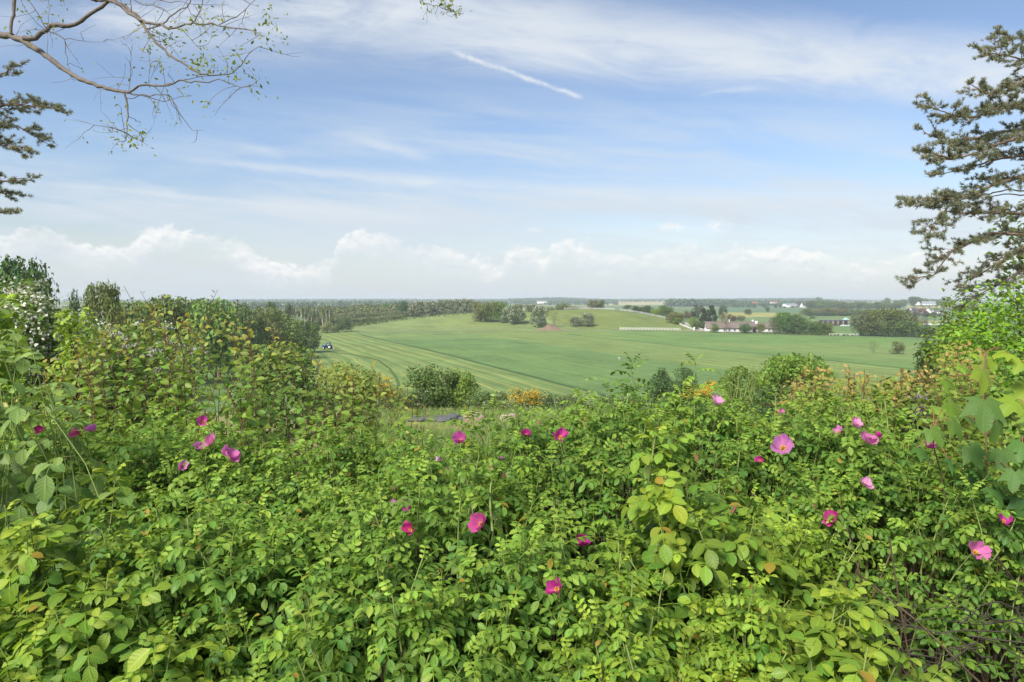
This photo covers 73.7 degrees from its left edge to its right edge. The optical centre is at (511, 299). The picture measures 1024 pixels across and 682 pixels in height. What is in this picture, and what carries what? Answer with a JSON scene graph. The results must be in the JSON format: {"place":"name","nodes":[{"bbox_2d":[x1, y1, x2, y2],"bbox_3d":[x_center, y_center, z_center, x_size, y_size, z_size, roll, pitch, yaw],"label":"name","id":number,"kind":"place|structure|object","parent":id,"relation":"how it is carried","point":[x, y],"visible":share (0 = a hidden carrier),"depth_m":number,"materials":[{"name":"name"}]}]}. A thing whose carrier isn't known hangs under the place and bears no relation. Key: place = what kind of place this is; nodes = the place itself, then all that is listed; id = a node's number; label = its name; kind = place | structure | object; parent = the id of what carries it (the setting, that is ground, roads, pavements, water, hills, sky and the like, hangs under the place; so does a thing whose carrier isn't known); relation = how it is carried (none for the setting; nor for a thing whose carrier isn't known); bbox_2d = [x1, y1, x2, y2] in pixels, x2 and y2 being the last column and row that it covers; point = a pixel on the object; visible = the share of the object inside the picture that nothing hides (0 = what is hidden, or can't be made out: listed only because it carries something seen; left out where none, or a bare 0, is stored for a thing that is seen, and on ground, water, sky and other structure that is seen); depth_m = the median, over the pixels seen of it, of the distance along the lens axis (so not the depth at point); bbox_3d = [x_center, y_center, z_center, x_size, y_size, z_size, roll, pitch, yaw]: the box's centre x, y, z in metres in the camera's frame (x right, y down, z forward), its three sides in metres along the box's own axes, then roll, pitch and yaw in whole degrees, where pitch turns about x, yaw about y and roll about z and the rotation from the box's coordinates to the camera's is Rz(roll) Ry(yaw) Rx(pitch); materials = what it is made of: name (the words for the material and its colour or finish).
{"place":"outdoors","nodes":[
{"label":"outdoors","id":0,"kind":"place"},
{"bbox_2d":[0,0,469,156],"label":"locust tree","id":1,"kind":"object","parent":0,"point":[25,40],"visible":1,"depth_m":4.81,"materials":[{"name":"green plant"}]},
{"bbox_2d":[0,0,1023,300],"label":"sky","id":2,"kind":"structure","parent":0,"point":[498,149],"materials":[{"name":"blue"}]},
{"bbox_2d":[44,300,1023,681],"bbox_3d":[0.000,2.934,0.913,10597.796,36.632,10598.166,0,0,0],"label":"ground","id":3,"kind":"structure","parent":0,"point":[566,358],"depth_m":279.55,"materials":[{"name":"green plant"}]},
{"bbox_2d":[0,293,36,449],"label":"sycamore","id":4,"kind":"object","parent":3,"relation":"on","point":[7,322],"visible":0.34,"depth_m":7.57,"materials":[{"name":"green plant"}]},
{"bbox_2d":[0,254,59,330],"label":"broad tree","id":5,"kind":"object","parent":3,"relation":"on","point":[9,269],"visible":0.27,"depth_m":61.83,"materials":[{"name":"green plant"}]},
{"bbox_2d":[0,59,73,214],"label":"pine tree","id":6,"kind":"object","parent":3,"relation":"on","point":[40,105],"visible":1,"depth_m":9.99,"materials":[{"name":"green plant"}]},
{"bbox_2d":[0,276,88,439],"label":"hawthorn","id":7,"kind":"object","parent":3,"relation":"on","point":[29,314],"visible":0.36,"depth_m":10.90,"materials":[{"name":"green plant"}]},
{"bbox_2d":[27,295,99,452],"bbox_3d":[-7.667,1.439,11.473,1.404,3.061,1.397,0,0,-39],"label":"hawthorn","id":8,"kind":"object","parent":3,"relation":"on","point":[49,344],"visible":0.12,"depth_m":11.22,"materials":[{"name":"green plant"}]},
{"bbox_2d":[65,289,84,352],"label":"round tree","id":9,"kind":"object","parent":3,"relation":"on","point":[75,305],"visible":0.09,"depth_m":99.73,"materials":[{"name":"green plant"}]},
{"bbox_2d":[40,302,114,455],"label":"bush","id":10,"kind":"object","parent":3,"relation":"on","point":[66,343],"visible":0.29,"depth_m":9.93,"materials":[{"name":"green plant"}]},
{"bbox_2d":[0,339,171,577],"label":"plum thicket","id":11,"kind":"object","parent":3,"relation":"on","point":[69,377],"visible":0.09,"depth_m":3.38,"materials":[{"name":"green plant"}]},
{"bbox_2d":[0,460,180,681],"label":"rose bush","id":12,"kind":"object","parent":3,"relation":"on","point":[23,567],"visible":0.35,"depth_m":1.90,"materials":[{"name":"green plant"}]},
{"bbox_2d":[0,309,183,680],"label":"raspberry cane","id":13,"kind":"object","parent":3,"relation":"on","point":[39,497],"visible":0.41,"depth_m":2.45,"materials":[{"name":"green plant"}]},
{"bbox_2d":[79,279,126,407],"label":"willow","id":14,"kind":"object","parent":3,"relation":"on","point":[106,300],"visible":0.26,"depth_m":90.72,"materials":[{"name":"green plant"}]},
{"bbox_2d":[0,377,252,667],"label":"rose bush","id":15,"kind":"object","parent":3,"relation":"on","point":[59,497],"visible":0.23,"depth_m":2.95,"materials":[{"name":"green plant"}]},
{"bbox_2d":[0,558,257,681],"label":"rose bush","id":16,"kind":"object","parent":3,"relation":"on","point":[102,643],"visible":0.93,"depth_m":1.68,"materials":[{"name":"green plant"}]},
{"bbox_2d":[106,299,157,383],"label":"broad tree","id":17,"kind":"object","parent":3,"relation":"on","point":[143,312],"visible":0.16,"depth_m":128.60,"materials":[{"name":"green plant"}]},
{"bbox_2d":[32,305,232,599],"bbox_3d":[-2.116,1.017,3.712,1.200,1.978,1.458,0,0,-28],"label":"plum thicket","id":18,"kind":"object","parent":3,"relation":"on","point":[97,400],"visible":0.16,"depth_m":3.53,"materials":[{"name":"green plant"}]},
{"bbox_2d":[73,318,219,451],"bbox_3d":[-7.328,1.784,13.004,3.042,2.850,3.255,0,0,0],"label":"hawthorn","id":19,"kind":"object","parent":3,"relation":"on","point":[140,371],"visible":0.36,"depth_m":12.68,"materials":[{"name":"green plant"}]},
{"bbox_2d":[123,297,184,370],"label":"broad tree","id":20,"kind":"object","parent":3,"relation":"on","point":[172,322],"visible":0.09,"depth_m":159.58,"materials":[{"name":"green plant"}]},
{"bbox_2d":[147,294,202,377],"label":"broad tree","id":21,"kind":"object","parent":3,"relation":"on","point":[182,307],"visible":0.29,"depth_m":161.23,"materials":[{"name":"green plant"}]},
{"bbox_2d":[122,288,248,476],"bbox_3d":[-1.714,0.965,3.617,0.571,2.065,0.502,0,0,0],"label":"plum sucker","id":22,"kind":"object","parent":3,"relation":"on","point":[176,387],"visible":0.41,"depth_m":3.60,"materials":[{"name":"green plant"}]},
{"bbox_2d":[39,403,335,681],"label":"rose bush","id":23,"kind":"object","parent":3,"relation":"on","point":[176,474],"visible":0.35,"depth_m":2.76,"materials":[{"name":"green plant"}]},
{"bbox_2d":[58,468,334,681],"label":"rose bush","id":24,"kind":"object","parent":3,"relation":"on","point":[186,571],"visible":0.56,"depth_m":1.99,"materials":[{"name":"green plant"}]},
{"bbox_2d":[178,295,246,388],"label":"broad tree","id":25,"kind":"object","parent":3,"relation":"on","point":[214,322],"visible":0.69,"depth_m":154.95,"materials":[{"name":"green plant"}]},
{"bbox_2d":[97,311,332,603],"bbox_3d":[-1.518,1.028,3.685,1.286,1.949,1.105,0,0,30],"label":"plum thicket","id":26,"kind":"object","parent":3,"relation":"on","point":[255,422],"visible":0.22,"depth_m":3.54,"materials":[{"name":"green plant"}]},
{"bbox_2d":[219,300,263,379],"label":"round tree","id":27,"kind":"object","parent":3,"relation":"on","point":[254,339],"visible":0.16,"depth_m":177.92,"materials":[{"name":"green plant"}]},
{"bbox_2d":[237,304,267,373],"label":"willow","id":28,"kind":"object","parent":3,"relation":"on","point":[261,324],"visible":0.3,"depth_m":189.02,"materials":[{"name":"green plant"}]},
{"bbox_2d":[255,306,290,360],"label":"willow","id":29,"kind":"object","parent":3,"relation":"on","point":[275,321],"visible":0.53,"depth_m":203.40,"materials":[{"name":"green plant"}]},
{"bbox_2d":[218,340,345,436],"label":"bush","id":30,"kind":"object","parent":3,"relation":"on","point":[301,383],"visible":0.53,"depth_m":16.58,"materials":[{"name":"green plant"}]},
{"bbox_2d":[267,312,306,349],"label":"round tree","id":31,"kind":"object","parent":3,"relation":"on","point":[292,329],"visible":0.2,"depth_m":233.19,"materials":[{"name":"green plant"}]},
{"bbox_2d":[157,500,431,681],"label":"rose bush","id":32,"kind":"object","parent":3,"relation":"on","point":[274,593],"visible":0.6,"depth_m":1.86,"materials":[{"name":"green plant"}]},
{"bbox_2d":[293,319,321,352],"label":"willow","id":33,"kind":"object","parent":3,"relation":"on","point":[312,329],"visible":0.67,"depth_m":267.14,"materials":[{"name":"green plant"}]},
{"bbox_2d":[186,412,448,680],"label":"rose bush","id":34,"kind":"object","parent":3,"relation":"on","point":[329,492],"visible":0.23,"depth_m":2.91,"materials":[{"name":"green plant"}]},
{"bbox_2d":[264,331,415,548],"bbox_3d":[-0.947,1.107,3.882,1.075,1.835,1.379,0,0,-22],"label":"plum thicket","id":35,"kind":"object","parent":3,"relation":"on","point":[344,417],"visible":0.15,"depth_m":3.70,"materials":[{"name":"green plant"}]},
{"bbox_2d":[295,361,386,429],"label":"bush","id":36,"kind":"object","parent":3,"relation":"on","point":[370,384],"visible":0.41,"depth_m":19.74,"materials":[{"name":"green plant"}]},
{"bbox_2d":[302,302,420,328],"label":"willow scrub","id":37,"kind":"object","parent":3,"relation":"on","point":[358,313],"visible":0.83,"depth_m":551.31,"materials":[{"name":"green plant"}]},
{"bbox_2d":[220,524,537,681],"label":"rose bush","id":38,"kind":"object","parent":3,"relation":"on","point":[436,646],"visible":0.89,"depth_m":1.69,"materials":[{"name":"green plant"}]},
{"bbox_2d":[372,377,400,413],"bbox_3d":[-7.032,5.482,38.019,1.692,2.550,1.551,0,0,0],"label":"broom","id":39,"kind":"object","parent":3,"relation":"on","point":[388,393],"visible":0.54,"depth_m":37.79,"materials":[{"name":"green plant"}]},
{"bbox_2d":[395,388,435,409],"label":"bramble","id":40,"kind":"object","parent":3,"relation":"on","point":[411,397],"visible":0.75,"depth_m":45.83,"materials":[{"name":"green plant"}]},
{"bbox_2d":[406,301,424,316],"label":"hawthorn","id":41,"kind":"object","parent":3,"relation":"on","point":[418,309],"visible":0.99,"depth_m":542.69,"materials":[{"name":"green plant"}]},
{"bbox_2d":[403,364,457,410],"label":"bush","id":42,"kind":"object","parent":3,"relation":"on","point":[437,389],"visible":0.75,"depth_m":47.32,"materials":[{"name":"green plant"}]},
{"bbox_2d":[422,300,438,315],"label":"hawthorn","id":43,"kind":"object","parent":3,"relation":"on","point":[428,306],"visible":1,"depth_m":546.42,"materials":[{"name":"green plant"}]},
{"bbox_2d":[272,430,603,681],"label":"rose bush","id":44,"kind":"object","parent":3,"relation":"on","point":[475,524],"visible":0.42,"depth_m":2.19,"materials":[{"name":"green plant"}]},
{"bbox_2d":[299,407,579,679],"bbox_3d":[-0.194,1.208,2.836,1.207,1.563,1.164,0,0,0],"label":"rose bush","id":45,"kind":"object","parent":3,"relation":"on","point":[461,437],"visible":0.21,"depth_m":2.66,"materials":[{"name":"green plant"}]},
{"bbox_2d":[402,395,487,474],"bbox_3d":[-0.285,1.237,3.405,0.537,1.518,0.394,0,0,0],"label":"plum sucker","id":46,"kind":"object","parent":3,"relation":"on","point":[412,409],"visible":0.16,"depth_m":3.32,"materials":[{"name":"green plant"}]},
{"bbox_2d":[445,368,480,410],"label":"bush","id":47,"kind":"object","parent":3,"relation":"on","point":[465,387],"visible":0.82,"depth_m":48.44,"materials":[{"name":"green plant"}]},
{"bbox_2d":[470,301,488,321],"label":"round tree","id":48,"kind":"object","parent":3,"relation":"on","point":[478,315],"visible":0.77,"depth_m":482.27,"materials":[{"name":"green plant"}]},
{"bbox_2d":[465,391,498,410],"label":"bramble","id":49,"kind":"object","parent":3,"relation":"on","point":[480,397],"visible":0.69,"depth_m":46.17,"materials":[{"name":"green plant"}]},
{"bbox_2d":[429,389,545,594],"bbox_3d":[-0.146,1.211,3.273,0.770,1.562,0.469,0,0,-37],"label":"raspberry cane","id":50,"kind":"object","parent":3,"relation":"on","point":[495,395],"visible":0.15,"depth_m":3.21,"materials":[{"name":"green plant"}]},
{"bbox_2d":[479,301,501,321],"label":"broad tree","id":51,"kind":"object","parent":3,"relation":"on","point":[491,310],"visible":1,"depth_m":477.64,"materials":[{"name":"green plant"}]},
{"bbox_2d":[478,391,512,410],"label":"bramble","id":52,"kind":"object","parent":3,"relation":"on","point":[501,398],"visible":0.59,"depth_m":45.57,"materials":[{"name":"green plant"}]},
{"bbox_2d":[505,303,526,324],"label":"hawthorn","id":53,"kind":"object","parent":3,"relation":"on","point":[516,314],"visible":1,"depth_m":465.51,"materials":[{"name":"green plant"}]},
{"bbox_2d":[30,297,1014,303],"bbox_3d":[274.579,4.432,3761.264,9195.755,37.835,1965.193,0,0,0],"label":"woods","id":54,"kind":"object","parent":3,"relation":"on","point":[552,300],"visible":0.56,"depth_m":3592.03,"materials":[{"name":"green plant"}]},
{"bbox_2d":[239,298,806,308],"bbox_3d":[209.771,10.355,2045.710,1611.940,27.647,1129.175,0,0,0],"label":"distant wood","id":55,"kind":"object","parent":3,"relation":"on","point":[684,302],"visible":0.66,"depth_m":1903.92,"materials":[{"name":"green plant"}]},
{"bbox_2d":[507,387,546,410],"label":"broom","id":56,"kind":"object","parent":3,"relation":"on","point":[532,397],"visible":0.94,"depth_m":43.49,"materials":[{"name":"yellow plant"}]},
{"bbox_2d":[352,405,707,481],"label":"grass","id":57,"kind":"structure","parent":3,"relation":"on","point":[436,433],"depth_m":20.84,"materials":[{"name":"green plant"}]},
{"bbox_2d":[529,306,548,327],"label":"hawthorn","id":58,"kind":"object","parent":3,"relation":"on","point":[541,319],"visible":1,"depth_m":447.66,"materials":[{"name":"green plant"}]},
{"bbox_2d":[426,509,676,681],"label":"rose bush","id":59,"kind":"object","parent":3,"relation":"on","point":[557,581],"visible":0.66,"depth_m":1.83,"materials":[{"name":"green plant"}]},
{"bbox_2d":[538,392,565,410],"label":"bramble","id":60,"kind":"object","parent":3,"relation":"on","point":[547,399],"visible":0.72,"depth_m":46.17,"materials":[{"name":"green plant"}]},
{"bbox_2d":[464,352,734,648],"bbox_3d":[0.299,1.116,2.978,1.060,1.753,1.255,0,0,-30],"label":"rose bush","id":61,"kind":"object","parent":3,"relation":"on","point":[588,455],"visible":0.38,"depth_m":2.80,"materials":[{"name":"green plant"}]},
{"bbox_2d":[351,313,852,335],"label":"hedge","id":62,"kind":"object","parent":3,"relation":"on","point":[363,323],"visible":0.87,"depth_m":478.12,"materials":[{"name":"green plant"}]},
{"bbox_2d":[536,552,754,681],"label":"rose bush","id":63,"kind":"object","parent":3,"relation":"on","point":[633,672],"visible":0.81,"depth_m":1.66,"materials":[{"name":"green plant"}]},
{"bbox_2d":[643,367,699,408],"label":"bush","id":64,"kind":"object","parent":3,"relation":"on","point":[660,385],"visible":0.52,"depth_m":44.47,"materials":[{"name":"green plant"}]},
{"bbox_2d":[553,352,799,672],"bbox_3d":[0.789,1.126,3.293,1.240,1.742,1.409,0,0,12],"label":"rose bush","id":65,"kind":"object","parent":3,"relation":"on","point":[683,423],"visible":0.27,"depth_m":3.11,"materials":[{"name":"green plant"}]},
{"bbox_2d":[547,418,836,681],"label":"rose bush","id":66,"kind":"object","parent":3,"relation":"on","point":[677,546],"visible":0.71,"depth_m":2.01,"materials":[{"name":"green plant"}]},
{"bbox_2d":[679,380,723,410],"bbox_3d":[11.071,5.847,40.119,3.227,2.186,3.351,0,0,0],"label":"broom","id":67,"kind":"object","parent":3,"relation":"on","point":[704,392],"visible":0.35,"depth_m":39.81,"materials":[{"name":"yellow plant"}]},
{"bbox_2d":[645,562,808,681],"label":"rose bush","id":68,"kind":"object","parent":3,"relation":"on","point":[723,646],"visible":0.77,"depth_m":1.70,"materials":[{"name":"green plant"}]},
{"bbox_2d":[700,398,760,457],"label":"bush","id":69,"kind":"object","parent":3,"relation":"on","point":[743,410],"visible":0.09,"depth_m":10.91,"materials":[{"name":"green plant"}]},
{"bbox_2d":[703,319,758,331],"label":"farmhouse","id":70,"kind":"object","parent":3,"relation":"on","point":[733,325],"visible":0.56,"depth_m":426.66,"materials":[{"name":"white"}]},
{"bbox_2d":[715,365,778,415],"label":"bush","id":71,"kind":"object","parent":3,"relation":"on","point":[730,378],"visible":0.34,"depth_m":28.73,"materials":[{"name":"green plant"}]},
{"bbox_2d":[743,384,801,430],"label":"bush","id":72,"kind":"object","parent":3,"relation":"on","point":[761,410],"visible":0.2,"depth_m":19.91,"materials":[{"name":"green plant"}]},
{"bbox_2d":[718,352,844,404],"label":"bush","id":73,"kind":"object","parent":3,"relation":"on","point":[752,384],"visible":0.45,"depth_m":26.06,"materials":[{"name":"green plant"}]},
{"bbox_2d":[774,312,793,333],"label":"tall tree","id":74,"kind":"object","parent":3,"relation":"on","point":[782,317],"visible":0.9,"depth_m":409.73,"materials":[{"name":"green plant"}]},
{"bbox_2d":[686,495,894,673],"bbox_3d":[0.900,1.332,2.199,0.685,1.301,0.789,0,0,0],"label":"rose bush","id":75,"kind":"object","parent":3,"relation":"on","point":[804,557],"visible":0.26,"depth_m":2.18,"materials":[{"name":"green plant"}]},
{"bbox_2d":[680,382,914,617],"bbox_3d":[1.228,1.198,3.122,1.102,1.593,1.334,0,0,29],"label":"rose bush","id":76,"kind":"object","parent":3,"relation":"on","point":[783,445],"visible":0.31,"depth_m":3.01,"materials":[{"name":"green plant"}]},
{"bbox_2d":[752,352,844,409],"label":"bush","id":77,"kind":"object","parent":3,"relation":"on","point":[772,365],"visible":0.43,"depth_m":25.82,"materials":[{"name":"green plant"}]},
{"bbox_2d":[784,372,875,566],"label":"bush","id":78,"kind":"object","parent":3,"relation":"on","point":[820,383],"visible":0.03,"depth_m":5.57,"materials":[{"name":"green plant"}]},
{"bbox_2d":[720,581,958,681],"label":"rose bush","id":79,"kind":"object","parent":3,"relation":"on","point":[847,662],"visible":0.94,"depth_m":1.67,"materials":[{"name":"green plant"}]},
{"bbox_2d":[750,364,932,593],"bbox_3d":[2.248,1.284,4.934,1.360,1.652,1.220,0,0,-39],"label":"copper plum","id":80,"kind":"object","parent":3,"relation":"on","point":[796,387],"visible":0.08,"depth_m":4.83,"materials":[{"name":"green plant"}]},
{"bbox_2d":[849,309,868,335],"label":"tall tree","id":81,"kind":"object","parent":3,"relation":"on","point":[859,320],"visible":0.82,"depth_m":389.71,"materials":[{"name":"green plant"}]},
{"bbox_2d":[858,322,880,335],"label":"round tree","id":82,"kind":"object","parent":3,"relation":"on","point":[872,328],"visible":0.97,"depth_m":384.27,"materials":[{"name":"green plant"}]},
{"bbox_2d":[718,385,1023,681],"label":"rose bush","id":83,"kind":"object","parent":3,"relation":"on","point":[861,488],"visible":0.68,"depth_m":2.51,"materials":[{"name":"green plant"}]},
{"bbox_2d":[864,309,885,334],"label":"round tree","id":84,"kind":"object","parent":3,"relation":"on","point":[873,317],"visible":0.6,"depth_m":390.77,"materials":[{"name":"green plant"}]},
{"bbox_2d":[789,362,979,572],"bbox_3d":[2.721,1.269,4.937,1.290,1.674,1.415,0,0,31],"label":"copper plum","id":85,"kind":"object","parent":3,"relation":"on","point":[864,381],"visible":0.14,"depth_m":4.81,"materials":[{"name":"green plant"}]},
{"bbox_2d":[875,320,904,336],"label":"round tree","id":86,"kind":"object","parent":3,"relation":"on","point":[884,329],"visible":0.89,"depth_m":379.68,"materials":[{"name":"green plant"}]},
{"bbox_2d":[876,307,903,323],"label":"broad tree","id":87,"kind":"object","parent":3,"relation":"on","point":[890,314],"visible":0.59,"depth_m":391.90,"materials":[{"name":"green plant"}]},
{"bbox_2d":[855,373,935,563],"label":"bush","id":88,"kind":"object","parent":3,"relation":"on","point":[889,387],"visible":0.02,"depth_m":5.41,"materials":[{"name":"green plant"}]},
{"bbox_2d":[889,321,920,336],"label":"round tree","id":89,"kind":"object","parent":3,"relation":"on","point":[907,327],"visible":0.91,"depth_m":375.74,"materials":[{"name":"green plant"}]},
{"bbox_2d":[897,374,933,587],"bbox_3d":[2.951,1.369,4.955,0.335,1.628,0.407,0,0,0],"label":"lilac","id":90,"kind":"object","parent":3,"relation":"on","point":[906,430],"visible":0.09,"depth_m":4.96,"materials":[{"name":"green plant"}]},
{"bbox_2d":[898,337,943,401],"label":"bush","id":91,"kind":"object","parent":3,"relation":"on","point":[920,360],"visible":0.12,"depth_m":13.94,"materials":[{"name":"green plant"}]},
{"bbox_2d":[857,338,1023,609],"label":"copper plum","id":92,"kind":"object","parent":3,"relation":"on","point":[976,435],"visible":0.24,"depth_m":4.66,"materials":[{"name":"green plant"}]},
{"bbox_2d":[918,288,989,396],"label":"bush","id":93,"kind":"object","parent":3,"relation":"on","point":[945,318],"visible":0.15,"depth_m":12.03,"materials":[{"name":"green plant"}]},
{"bbox_2d":[886,440,1023,681],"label":"rose bush","id":94,"kind":"object","parent":3,"relation":"on","point":[1005,536],"visible":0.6,"depth_m":2.38,"materials":[{"name":"green plant"}]},
{"bbox_2d":[894,24,1023,312],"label":"pine tree","id":95,"kind":"object","parent":3,"relation":"on","point":[947,197],"visible":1,"depth_m":9.99,"materials":[{"name":"green plant"}]},
{"bbox_2d":[923,360,1003,453],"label":"bush","id":96,"kind":"object","parent":3,"relation":"on","point":[963,382],"visible":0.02,"depth_m":5.29,"materials":[{"name":"green plant"}]},
{"bbox_2d":[936,314,993,376],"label":"bush","id":97,"kind":"object","parent":3,"relation":"on","point":[949,341],"visible":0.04,"depth_m":8.94,"materials":[{"name":"green plant"}]},
{"bbox_2d":[912,347,1023,681],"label":"maple sapling","id":98,"kind":"object","parent":3,"relation":"on","point":[988,411],"visible":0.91,"depth_m":2.42,"materials":[{"name":"green plant"}]},
{"bbox_2d":[920,275,1023,468],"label":"maple","id":99,"kind":"object","parent":3,"relation":"on","point":[998,329],"visible":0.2,"depth_m":7.62,"materials":[{"name":"green plant"}]},
{"bbox_2d":[931,346,1023,536],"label":"bush","id":100,"kind":"object","parent":3,"relation":"on","point":[1009,377],"visible":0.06,"depth_m":6.36,"materials":[{"name":"green plant"}]},
{"bbox_2d":[977,199,1023,358],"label":"maple","id":101,"kind":"object","parent":3,"relation":"on","point":[1020,259],"visible":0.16,"depth_m":13.21,"materials":[{"name":"green plant"}]},
{"bbox_2d":[550,377,609,572],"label":"shrub","id":102,"kind":"object","parent":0,"point":[595,392],"visible":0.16,"depth_m":3.53,"materials":[{"name":"green plant"}]},
{"bbox_2d":[795,400,1004,656],"bbox_3d":[2.122,1.283,3.880,1.091,1.438,0.704,0,0,0],"label":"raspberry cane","id":103,"kind":"object","parent":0,"point":[872,419],"visible":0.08,"depth_m":3.90,"materials":[{"name":"green plant"}]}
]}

